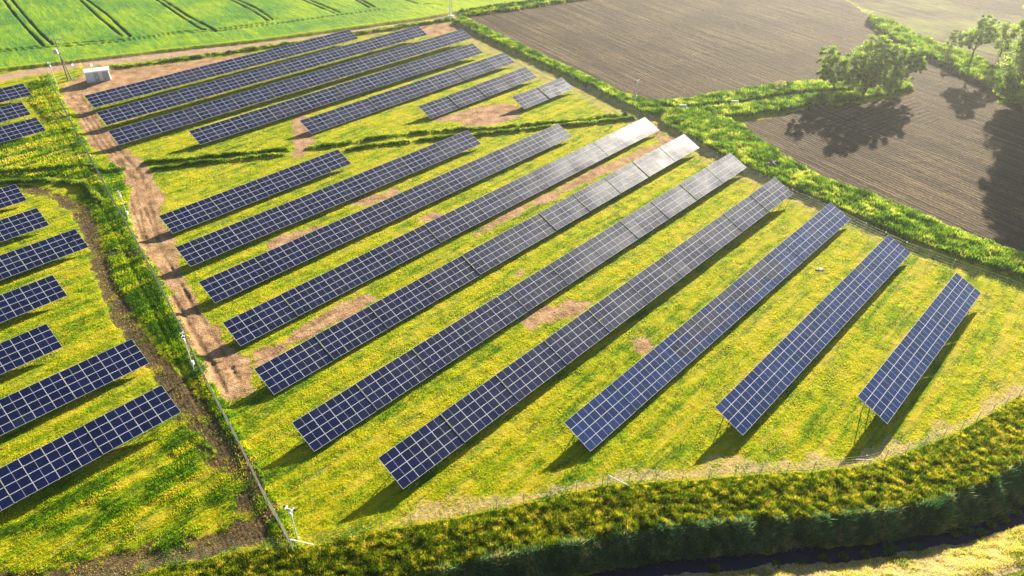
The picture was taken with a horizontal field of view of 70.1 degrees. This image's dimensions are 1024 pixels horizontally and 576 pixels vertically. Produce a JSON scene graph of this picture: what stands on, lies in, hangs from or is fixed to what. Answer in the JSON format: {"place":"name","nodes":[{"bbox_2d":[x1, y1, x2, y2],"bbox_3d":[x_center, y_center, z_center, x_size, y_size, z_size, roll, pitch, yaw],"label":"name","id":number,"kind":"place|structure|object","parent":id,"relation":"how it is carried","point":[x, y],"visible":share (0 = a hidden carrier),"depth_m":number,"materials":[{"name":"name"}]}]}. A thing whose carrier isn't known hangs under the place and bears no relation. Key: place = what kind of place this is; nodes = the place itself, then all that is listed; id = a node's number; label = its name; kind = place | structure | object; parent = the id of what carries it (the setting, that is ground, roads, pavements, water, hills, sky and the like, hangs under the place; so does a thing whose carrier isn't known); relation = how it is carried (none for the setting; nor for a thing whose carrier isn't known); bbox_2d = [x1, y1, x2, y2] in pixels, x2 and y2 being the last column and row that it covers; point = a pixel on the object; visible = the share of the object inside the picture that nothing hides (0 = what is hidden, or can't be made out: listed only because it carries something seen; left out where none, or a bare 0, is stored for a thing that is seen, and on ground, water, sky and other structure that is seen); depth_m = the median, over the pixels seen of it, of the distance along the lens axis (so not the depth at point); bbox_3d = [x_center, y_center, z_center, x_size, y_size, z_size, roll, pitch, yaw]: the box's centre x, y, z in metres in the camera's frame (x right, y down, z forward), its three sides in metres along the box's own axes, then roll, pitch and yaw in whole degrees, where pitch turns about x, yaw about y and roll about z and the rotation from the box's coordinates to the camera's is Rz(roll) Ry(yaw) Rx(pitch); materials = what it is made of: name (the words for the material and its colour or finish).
{"place":"outdoors","nodes":[
{"label":"outdoors","id":0,"kind":"place"},
{"bbox_2d":[0,0,1023,575],"bbox_3d":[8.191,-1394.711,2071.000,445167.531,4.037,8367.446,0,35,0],"label":"ground","id":1,"kind":"structure","parent":0,"point":[940,142],"depth_m":105.08,"materials":[{"name":"plant"}]},
{"bbox_2d":[0,117,45,142],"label":"solar table","id":2,"kind":"object","parent":1,"relation":"on","point":[16,130],"visible":0.98,"depth_m":137.51,"materials":[{"name":"glass"}]},
{"bbox_2d":[0,208,48,241],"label":"solar table","id":3,"kind":"object","parent":1,"relation":"on","point":[16,225],"visible":0.99,"depth_m":109.46,"materials":[{"name":"glass"}]},
{"bbox_2d":[0,324,61,374],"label":"solar table","id":4,"kind":"object","parent":1,"relation":"on","point":[21,349],"visible":0.97,"depth_m":85.86,"materials":[{"name":"glass"}]},
{"bbox_2d":[0,275,66,322],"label":"solar table","id":5,"kind":"object","parent":1,"relation":"on","point":[29,297],"visible":0.98,"depth_m":94.04,"materials":[{"name":"glass"}]},
{"bbox_2d":[0,373,75,435],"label":"solar table","id":6,"kind":"object","parent":1,"relation":"on","point":[23,406],"visible":1,"depth_m":78.62,"materials":[{"name":"glass"}]},
{"bbox_2d":[0,426,102,502],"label":"solar table","id":7,"kind":"object","parent":1,"relation":"on","point":[49,463],"visible":1,"depth_m":71.12,"materials":[{"name":"glass"}]},
{"bbox_2d":[15,229,87,269],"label":"solar table","id":8,"kind":"object","parent":1,"relation":"on","point":[50,249],"visible":0.99,"depth_m":103.71,"materials":[{"name":"glass"}]},
{"bbox_2d":[59,339,148,398],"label":"solar table","id":9,"kind":"object","parent":1,"relation":"on","point":[104,368],"visible":1,"depth_m":83.06,"materials":[{"name":"glass"}]},
{"bbox_2d":[96,101,147,126],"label":"solar table","id":10,"kind":"object","parent":1,"relation":"on","point":[126,112],"visible":0.98,"depth_m":144.00,"materials":[{"name":"glass"}]},
{"bbox_2d":[84,385,180,453],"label":"solar table","id":11,"kind":"object","parent":1,"relation":"on","point":[133,418],"visible":1,"depth_m":75.97,"materials":[{"name":"glass"}]},
{"bbox_2d":[108,119,161,145],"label":"solar table","id":12,"kind":"object","parent":1,"relation":"on","point":[133,132],"visible":0.97,"depth_m":137.01,"materials":[{"name":"glass"}]},
{"bbox_2d":[45,67,290,545],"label":"fence","id":13,"kind":"object","parent":1,"relation":"on","point":[238,442],"visible":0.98,"depth_m":86.10,"materials":[{"name":"metal"}]},
{"bbox_2d":[152,107,202,132],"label":"solar table","id":14,"kind":"object","parent":1,"relation":"on","point":[173,120],"visible":0.99,"depth_m":141.96,"materials":[{"name":"glass"}]},
{"bbox_2d":[159,197,222,232],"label":"solar table","id":15,"kind":"object","parent":1,"relation":"on","point":[188,216],"visible":0.96,"depth_m":112.02,"materials":[{"name":"glass"}]},
{"bbox_2d":[175,226,242,266],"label":"solar table","id":16,"kind":"object","parent":1,"relation":"on","point":[207,246],"visible":0.99,"depth_m":104.49,"materials":[{"name":"glass"}]},
{"bbox_2d":[189,119,239,144],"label":"solar table","id":17,"kind":"object","parent":1,"relation":"on","point":[213,131],"visible":0.97,"depth_m":137.64,"materials":[{"name":"glass"}]},
{"bbox_2d":[199,258,269,302],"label":"solar table","id":18,"kind":"object","parent":1,"relation":"on","point":[222,285],"visible":1,"depth_m":97.82,"materials":[{"name":"glass"}]},
{"bbox_2d":[210,180,268,213],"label":"solar table","id":19,"kind":"object","parent":1,"relation":"on","point":[238,197],"visible":0.98,"depth_m":116.90,"materials":[{"name":"glass"}]},
{"bbox_2d":[229,207,290,243],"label":"solar table","id":20,"kind":"object","parent":1,"relation":"on","point":[254,227],"visible":0.98,"depth_m":109.36,"materials":[{"name":"glass"}]},
{"bbox_2d":[223,295,297,345],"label":"solar table","id":21,"kind":"object","parent":1,"relation":"on","point":[243,328],"visible":0.98,"depth_m":90.92,"materials":[{"name":"glass"}]},
{"bbox_2d":[109,17,454,67],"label":"grass berm","id":22,"kind":"object","parent":1,"relation":"on","point":[284,43],"depth_m":182.58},
{"bbox_2d":[256,164,311,195],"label":"solar table","id":23,"kind":"object","parent":1,"relation":"on","point":[282,180],"visible":1,"depth_m":121.78,"materials":[{"name":"glass"}]},
{"bbox_2d":[254,236,319,276],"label":"solar table","id":24,"kind":"object","parent":1,"relation":"on","point":[284,257],"visible":0.99,"depth_m":102.64,"materials":[{"name":"glass"}]},
{"bbox_2d":[254,336,333,393],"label":"solar table","id":25,"kind":"object","parent":1,"relation":"on","point":[282,371],"visible":0.99,"depth_m":84.24,"materials":[{"name":"glass"}]},
{"bbox_2d":[277,189,335,223],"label":"solar table","id":26,"kind":"object","parent":1,"relation":"on","point":[304,207],"visible":0.96,"depth_m":114.24,"materials":[{"name":"glass"}]},
{"bbox_2d":[281,269,349,315],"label":"solar table","id":27,"kind":"object","parent":1,"relation":"on","point":[301,299],"visible":0.98,"depth_m":95.75,"materials":[{"name":"glass"}]},
{"bbox_2d":[299,149,350,178],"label":"solar table","id":28,"kind":"object","parent":1,"relation":"on","point":[318,166],"visible":0.98,"depth_m":126.64,"materials":[{"name":"glass"}]},
{"bbox_2d":[292,384,376,451],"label":"solar table","id":29,"kind":"object","parent":1,"relation":"on","point":[350,407],"visible":0.99,"depth_m":77.37,"materials":[{"name":"glass"}]},
{"bbox_2d":[304,215,364,253],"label":"solar table","id":30,"kind":"object","parent":1,"relation":"on","point":[333,234],"visible":0.99,"depth_m":107.47,"materials":[{"name":"glass"}]},
{"bbox_2d":[322,173,375,204],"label":"solar table","id":31,"kind":"object","parent":1,"relation":"on","point":[342,191],"visible":0.98,"depth_m":119.11,"materials":[{"name":"glass"}]},
{"bbox_2d":[315,306,387,358],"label":"solar table","id":32,"kind":"object","parent":1,"relation":"on","point":[344,336],"visible":0.98,"depth_m":89.03,"materials":[{"name":"glass"}]},
{"bbox_2d":[334,246,396,288],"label":"solar table","id":33,"kind":"object","parent":1,"relation":"on","point":[362,268],"visible":1,"depth_m":100.59,"materials":[{"name":"glass"}]},
{"bbox_2d":[350,197,406,232],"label":"solar table","id":34,"kind":"object","parent":1,"relation":"on","point":[376,215],"visible":0.99,"depth_m":112.33,"materials":[{"name":"glass"}]},
{"bbox_2d":[362,157,413,187],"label":"solar table","id":35,"kind":"object","parent":1,"relation":"on","point":[387,172],"visible":0.99,"depth_m":123.97,"materials":[{"name":"glass"}]},
{"bbox_2d":[355,349,432,409],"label":"solar table","id":36,"kind":"object","parent":1,"relation":"on","point":[408,370],"visible":0.98,"depth_m":82.20,"materials":[{"name":"glass"}]},
{"bbox_2d":[369,280,435,327],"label":"solar table","id":37,"kind":"object","parent":1,"relation":"on","point":[397,306],"visible":0.99,"depth_m":93.83,"materials":[{"name":"glass"}]},
{"bbox_2d":[381,225,440,264],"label":"solar table","id":38,"kind":"object","parent":1,"relation":"on","point":[409,245],"visible":0.98,"depth_m":105.44,"materials":[{"name":"glass"}]},
{"bbox_2d":[392,180,445,212],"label":"solar table","id":39,"kind":"object","parent":1,"relation":"on","point":[418,196],"visible":0.98,"depth_m":117.17,"materials":[{"name":"glass"}]},
{"bbox_2d":[378,415,463,488],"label":"solar table","id":40,"kind":"object","parent":1,"relation":"on","point":[405,469],"visible":0.99,"depth_m":73.07,"materials":[{"name":"glass"}]},
{"bbox_2d":[400,144,448,171],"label":"solar table","id":41,"kind":"object","parent":1,"relation":"on","point":[422,158],"visible":0.98,"depth_m":128.83,"materials":[{"name":"glass"}]},
{"bbox_2d":[412,318,482,372],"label":"solar table","id":42,"kind":"object","parent":1,"relation":"on","point":[453,341],"visible":0.98,"depth_m":87.02,"materials":[{"name":"glass"}]},
{"bbox_2d":[418,256,479,299],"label":"solar table","id":43,"kind":"object","parent":1,"relation":"on","point":[447,278],"visible":0.98,"depth_m":98.65,"materials":[{"name":"glass"}]},
{"bbox_2d":[424,205,479,241],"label":"solar table","id":44,"kind":"object","parent":1,"relation":"on","point":[446,226],"visible":0.98,"depth_m":110.26,"materials":[{"name":"glass"}]},
{"bbox_2d":[431,164,480,194],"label":"solar table","id":45,"kind":"object","parent":1,"relation":"on","point":[453,180],"visible":0.97,"depth_m":122.01,"materials":[{"name":"glass"}]},
{"bbox_2d":[435,130,480,156],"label":"solar table","id":46,"kind":"object","parent":1,"relation":"on","point":[457,143],"visible":0.97,"depth_m":133.68,"materials":[{"name":"glass"}]},
{"bbox_2d":[306,111,627,149],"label":"weedy ridge","id":47,"kind":"structure","parent":1,"relation":"on","point":[504,126],"depth_m":142.31,"materials":[{"name":"green plant"}]},
{"bbox_2d":[441,375,518,441],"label":"solar table","id":48,"kind":"object","parent":1,"relation":"on","point":[492,402],"visible":1,"depth_m":77.95,"materials":[{"name":"glass"}]},
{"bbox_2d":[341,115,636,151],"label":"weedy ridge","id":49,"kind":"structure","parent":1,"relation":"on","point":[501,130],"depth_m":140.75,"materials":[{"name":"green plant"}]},
{"bbox_2d":[464,188,515,221],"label":"solar table","id":50,"kind":"object","parent":1,"relation":"on","point":[489,205],"visible":1,"depth_m":115.12,"materials":[{"name":"glass"}]},
{"bbox_2d":[467,150,512,178],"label":"solar table","id":51,"kind":"object","parent":1,"relation":"on","point":[489,164],"visible":0.98,"depth_m":126.84,"materials":[{"name":"glass"}]},
{"bbox_2d":[462,233,519,273],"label":"solar table","id":52,"kind":"object","parent":1,"relation":"on","point":[490,254],"visible":0.98,"depth_m":103.44,"materials":[{"name":"glass"}]},
{"bbox_2d":[463,290,527,339],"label":"solar table","id":53,"kind":"object","parent":1,"relation":"on","point":[489,321],"visible":0.96,"depth_m":91.86,"materials":[{"name":"glass"}]},
{"bbox_2d":[0,79,1023,575],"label":"mown grass","id":54,"kind":"structure","parent":1,"relation":"on","point":[78,163],"depth_m":88.85,"materials":[{"name":"plant"}]},
{"bbox_2d":[500,171,548,203],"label":"solar table","id":55,"kind":"object","parent":1,"relation":"on","point":[518,190],"visible":0.98,"depth_m":119.94,"materials":[{"name":"glass"}]},
{"bbox_2d":[503,213,556,251],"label":"solar table","id":56,"kind":"object","parent":1,"relation":"on","point":[527,233],"visible":0.98,"depth_m":108.28,"materials":[{"name":"glass"}]},
{"bbox_2d":[496,341,566,400],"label":"solar table","id":57,"kind":"object","parent":1,"relation":"on","point":[543,358],"visible":1,"depth_m":82.82,"materials":[{"name":"glass"}]},
{"bbox_2d":[508,265,567,310],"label":"solar table","id":58,"kind":"object","parent":1,"relation":"on","point":[539,286],"visible":0.98,"depth_m":96.69,"materials":[{"name":"glass"}]},
{"bbox_2d":[534,156,579,186],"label":"solar table","id":59,"kind":"object","parent":1,"relation":"on","point":[555,171],"visible":1,"depth_m":124.79,"materials":[{"name":"glass"}]},
{"bbox_2d":[454,13,662,114],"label":"grass bank","id":60,"kind":"structure","parent":1,"relation":"on","point":[585,78],"depth_m":169.29,"materials":[{"name":"plant"}]},
{"bbox_2d":[540,195,589,229],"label":"solar table","id":61,"kind":"object","parent":1,"relation":"on","point":[564,212],"visible":0.99,"depth_m":113.05,"materials":[{"name":"glass"}]},
{"bbox_2d":[549,242,604,283],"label":"solar table","id":62,"kind":"object","parent":1,"relation":"on","point":[577,263],"visible":0.98,"depth_m":101.53,"materials":[{"name":"glass"}]},
{"bbox_2d":[545,310,609,363],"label":"solar table","id":63,"kind":"object","parent":1,"relation":"on","point":[577,340],"visible":1,"depth_m":87.69,"materials":[{"name":"glass"}]},
{"bbox_2d":[135,397,1023,575],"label":"long grass","id":64,"kind":"structure","parent":1,"relation":"on","point":[985,441],"depth_m":69.56,"materials":[{"name":"plant"}]},
{"bbox_2d":[573,178,620,210],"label":"solar table","id":65,"kind":"object","parent":1,"relation":"on","point":[596,194],"visible":0.97,"depth_m":117.87,"materials":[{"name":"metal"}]},
{"bbox_2d":[564,384,636,450],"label":"solar table","id":66,"kind":"object","parent":1,"relation":"on","point":[603,413],"visible":1,"depth_m":77.45,"materials":[{"name":"glass"}]},
{"bbox_2d":[586,221,637,259],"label":"solar table","id":67,"kind":"object","parent":1,"relation":"on","point":[611,241],"visible":0.99,"depth_m":106.37,"materials":[{"name":"glass"}]},
{"bbox_2d":[588,282,647,331],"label":"solar table","id":68,"kind":"object","parent":1,"relation":"on","point":[613,301],"visible":1,"depth_m":92.57,"materials":[{"name":"glass"}]},
{"bbox_2d":[604,162,648,192],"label":"solar table","id":69,"kind":"object","parent":1,"relation":"on","point":[625,178],"visible":0.94,"depth_m":122.67,"materials":[{"name":"glass"}]},
{"bbox_2d":[611,349,676,409],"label":"solar table","id":70,"kind":"object","parent":1,"relation":"on","point":[634,375],"visible":0.98,"depth_m":82.26,"materials":[{"name":"glass"}]},
{"bbox_2d":[620,202,668,237],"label":"solar table","id":71,"kind":"object","parent":1,"relation":"on","point":[644,220],"visible":0.96,"depth_m":111.18,"materials":[{"name":"glass"}]},
{"bbox_2d":[627,258,682,302],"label":"solar table","id":72,"kind":"object","parent":1,"relation":"on","point":[646,282],"visible":0.99,"depth_m":97.46,"materials":[{"name":"glass"}]},
{"bbox_2d":[651,184,696,217],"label":"solar table","id":73,"kind":"object","parent":1,"relation":"on","point":[676,199],"visible":0.99,"depth_m":115.99,"materials":[{"name":"glass"}]},
{"bbox_2d":[654,318,713,372],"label":"solar table","id":74,"kind":"object","parent":1,"relation":"on","point":[678,343],"visible":0.98,"depth_m":87.11,"materials":[{"name":"glass"}]},
{"bbox_2d":[663,235,713,275],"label":"solar table","id":75,"kind":"object","parent":1,"relation":"on","point":[686,253],"visible":1,"depth_m":102.33,"materials":[{"name":"glass"}]},
{"bbox_2d":[680,168,722,199],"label":"solar table","id":76,"kind":"object","parent":1,"relation":"on","point":[701,183],"visible":0.96,"depth_m":120.84,"materials":[{"name":"glass"}]},
{"bbox_2d":[694,214,742,252],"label":"solar table","id":77,"kind":"object","parent":1,"relation":"on","point":[705,235],"visible":0.96,"depth_m":107.22,"materials":[{"name":"glass"}]},
{"bbox_2d":[691,290,746,340],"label":"solar table","id":78,"kind":"object","parent":1,"relation":"on","point":[705,316],"visible":0.99,"depth_m":91.92,"materials":[{"name":"glass"}]},
{"bbox_2d":[430,455,1023,575],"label":"bank grass","id":79,"kind":"structure","parent":1,"relation":"on","point":[955,518],"depth_m":68.47,"materials":[{"name":"plant"}]},
{"bbox_2d":[724,195,768,230],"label":"solar table","id":80,"kind":"object","parent":1,"relation":"on","point":[740,214],"visible":0.98,"depth_m":112.09,"materials":[{"name":"glass"}]},
{"bbox_2d":[715,370,778,434],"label":"solar table","id":81,"kind":"object","parent":1,"relation":"on","point":[735,406],"visible":1,"depth_m":78.96,"materials":[{"name":"glass"}]},
{"bbox_2d":[725,265,776,310],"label":"solar table","id":82,"kind":"object","parent":1,"relation":"on","point":[737,289],"visible":0.98,"depth_m":96.74,"materials":[{"name":"glass"}]},
{"bbox_2d":[656,79,860,107],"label":"ditch weeds","id":83,"kind":"object","parent":1,"relation":"on","point":[769,90],"visible":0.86,"depth_m":156.99,"materials":[{"name":"green plant"}]},
{"bbox_2d":[750,178,792,210],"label":"solar table","id":84,"kind":"object","parent":1,"relation":"on","point":[775,190],"visible":0.98,"depth_m":116.95,"materials":[{"name":"glass"}]},
{"bbox_2d":[755,242,802,284],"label":"solar table","id":85,"kind":"object","parent":1,"relation":"on","point":[785,255],"visible":0.98,"depth_m":101.57,"materials":[{"name":"glass"}]},
{"bbox_2d":[753,337,810,394],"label":"solar table","id":86,"kind":"object","parent":1,"relation":"on","point":[789,364],"visible":0.98,"depth_m":83.80,"materials":[{"name":"glass"}]},
{"bbox_2d":[674,80,912,117],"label":"ditch weeds","id":87,"kind":"object","parent":1,"relation":"on","point":[786,103],"visible":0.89,"depth_m":152.24,"materials":[{"name":"green plant"}]},
{"bbox_2d":[783,221,827,260],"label":"solar table","id":88,"kind":"object","parent":1,"relation":"on","point":[800,239],"visible":0.98,"depth_m":106.38,"materials":[{"name":"glass"}]},
{"bbox_2d":[786,308,839,360],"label":"solar table","id":89,"kind":"object","parent":1,"relation":"on","point":[813,326],"visible":0.97,"depth_m":88.66,"materials":[{"name":"glass"}]},
{"bbox_2d":[808,202,849,238],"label":"solar table","id":90,"kind":"object","parent":1,"relation":"on","point":[830,227],"visible":0.98,"depth_m":111.24,"materials":[{"name":"glass"}]},
{"bbox_2d":[815,44,852,92],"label":"willow tree","id":91,"kind":"object","parent":1,"relation":"on","point":[829,70],"visible":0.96,"depth_m":155.90,"materials":[{"name":"green plant"}]},
{"bbox_2d":[816,281,865,328],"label":"solar table","id":92,"kind":"object","parent":1,"relation":"on","point":[837,310],"visible":0.99,"depth_m":93.45,"materials":[{"name":"glass"}]},
{"bbox_2d":[659,106,1023,279],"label":"weedy bank","id":93,"kind":"structure","parent":1,"relation":"on","point":[704,133],"depth_m":119.83,"materials":[{"name":"green plant"}]},
{"bbox_2d":[686,524,1023,575],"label":"straw grass","id":94,"kind":"structure","parent":1,"relation":"on","point":[1019,547],"depth_m":66.73,"materials":[{"name":"plant"}]},
{"bbox_2d":[842,257,888,300],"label":"solar table","id":95,"kind":"object","parent":1,"relation":"on","point":[867,274],"visible":1,"depth_m":98.32,"materials":[{"name":"glass"}]},
{"bbox_2d":[839,30,916,93],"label":"willow tree","id":96,"kind":"object","parent":1,"relation":"on","point":[885,58],"visible":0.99,"depth_m":154.03,"materials":[{"name":"green plant"}]},
{"bbox_2d":[858,360,914,423],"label":"solar table","id":97,"kind":"object","parent":1,"relation":"on","point":[877,396],"visible":1,"depth_m":79.70,"materials":[{"name":"glass"}]},
{"bbox_2d":[866,235,909,275],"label":"solar table","id":98,"kind":"object","parent":1,"relation":"on","point":[888,249],"visible":1,"depth_m":103.12,"materials":[{"name":"glass"}]},
{"bbox_2d":[887,327,938,384],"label":"solar table","id":99,"kind":"object","parent":1,"relation":"on","point":[905,359],"visible":0.99,"depth_m":84.66,"materials":[{"name":"glass"}]},
{"bbox_2d":[913,298,960,350],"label":"solar table","id":100,"kind":"object","parent":1,"relation":"on","point":[941,332],"visible":0.95,"depth_m":89.66,"materials":[{"name":"glass"}]},
{"bbox_2d":[866,15,1023,108],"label":"shrub hedge","id":101,"kind":"object","parent":1,"relation":"on","point":[981,68],"visible":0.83,"depth_m":178.13,"materials":[{"name":"green plant"}]},
{"bbox_2d":[936,273,980,320],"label":"solar table","id":102,"kind":"object","parent":1,"relation":"on","point":[965,292],"visible":0.96,"depth_m":94.64,"materials":[{"name":"glass"}]},
{"bbox_2d":[956,14,1002,65],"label":"slender tree","id":103,"kind":"object","parent":1,"relation":"on","point":[984,30],"visible":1,"depth_m":167.76,"materials":[{"name":"green plant"}]},
{"bbox_2d":[992,5,1023,105],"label":"poplar tree","id":104,"kind":"object","parent":1,"relation":"on","point":[1012,84],"visible":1,"depth_m":149.72,"materials":[{"name":"green plant"}]},
{"bbox_2d":[587,506,1023,575],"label":"water","id":105,"kind":"structure","parent":0,"point":[727,563],"depth_m":68.28,"materials":[{"name":"black liquid"}]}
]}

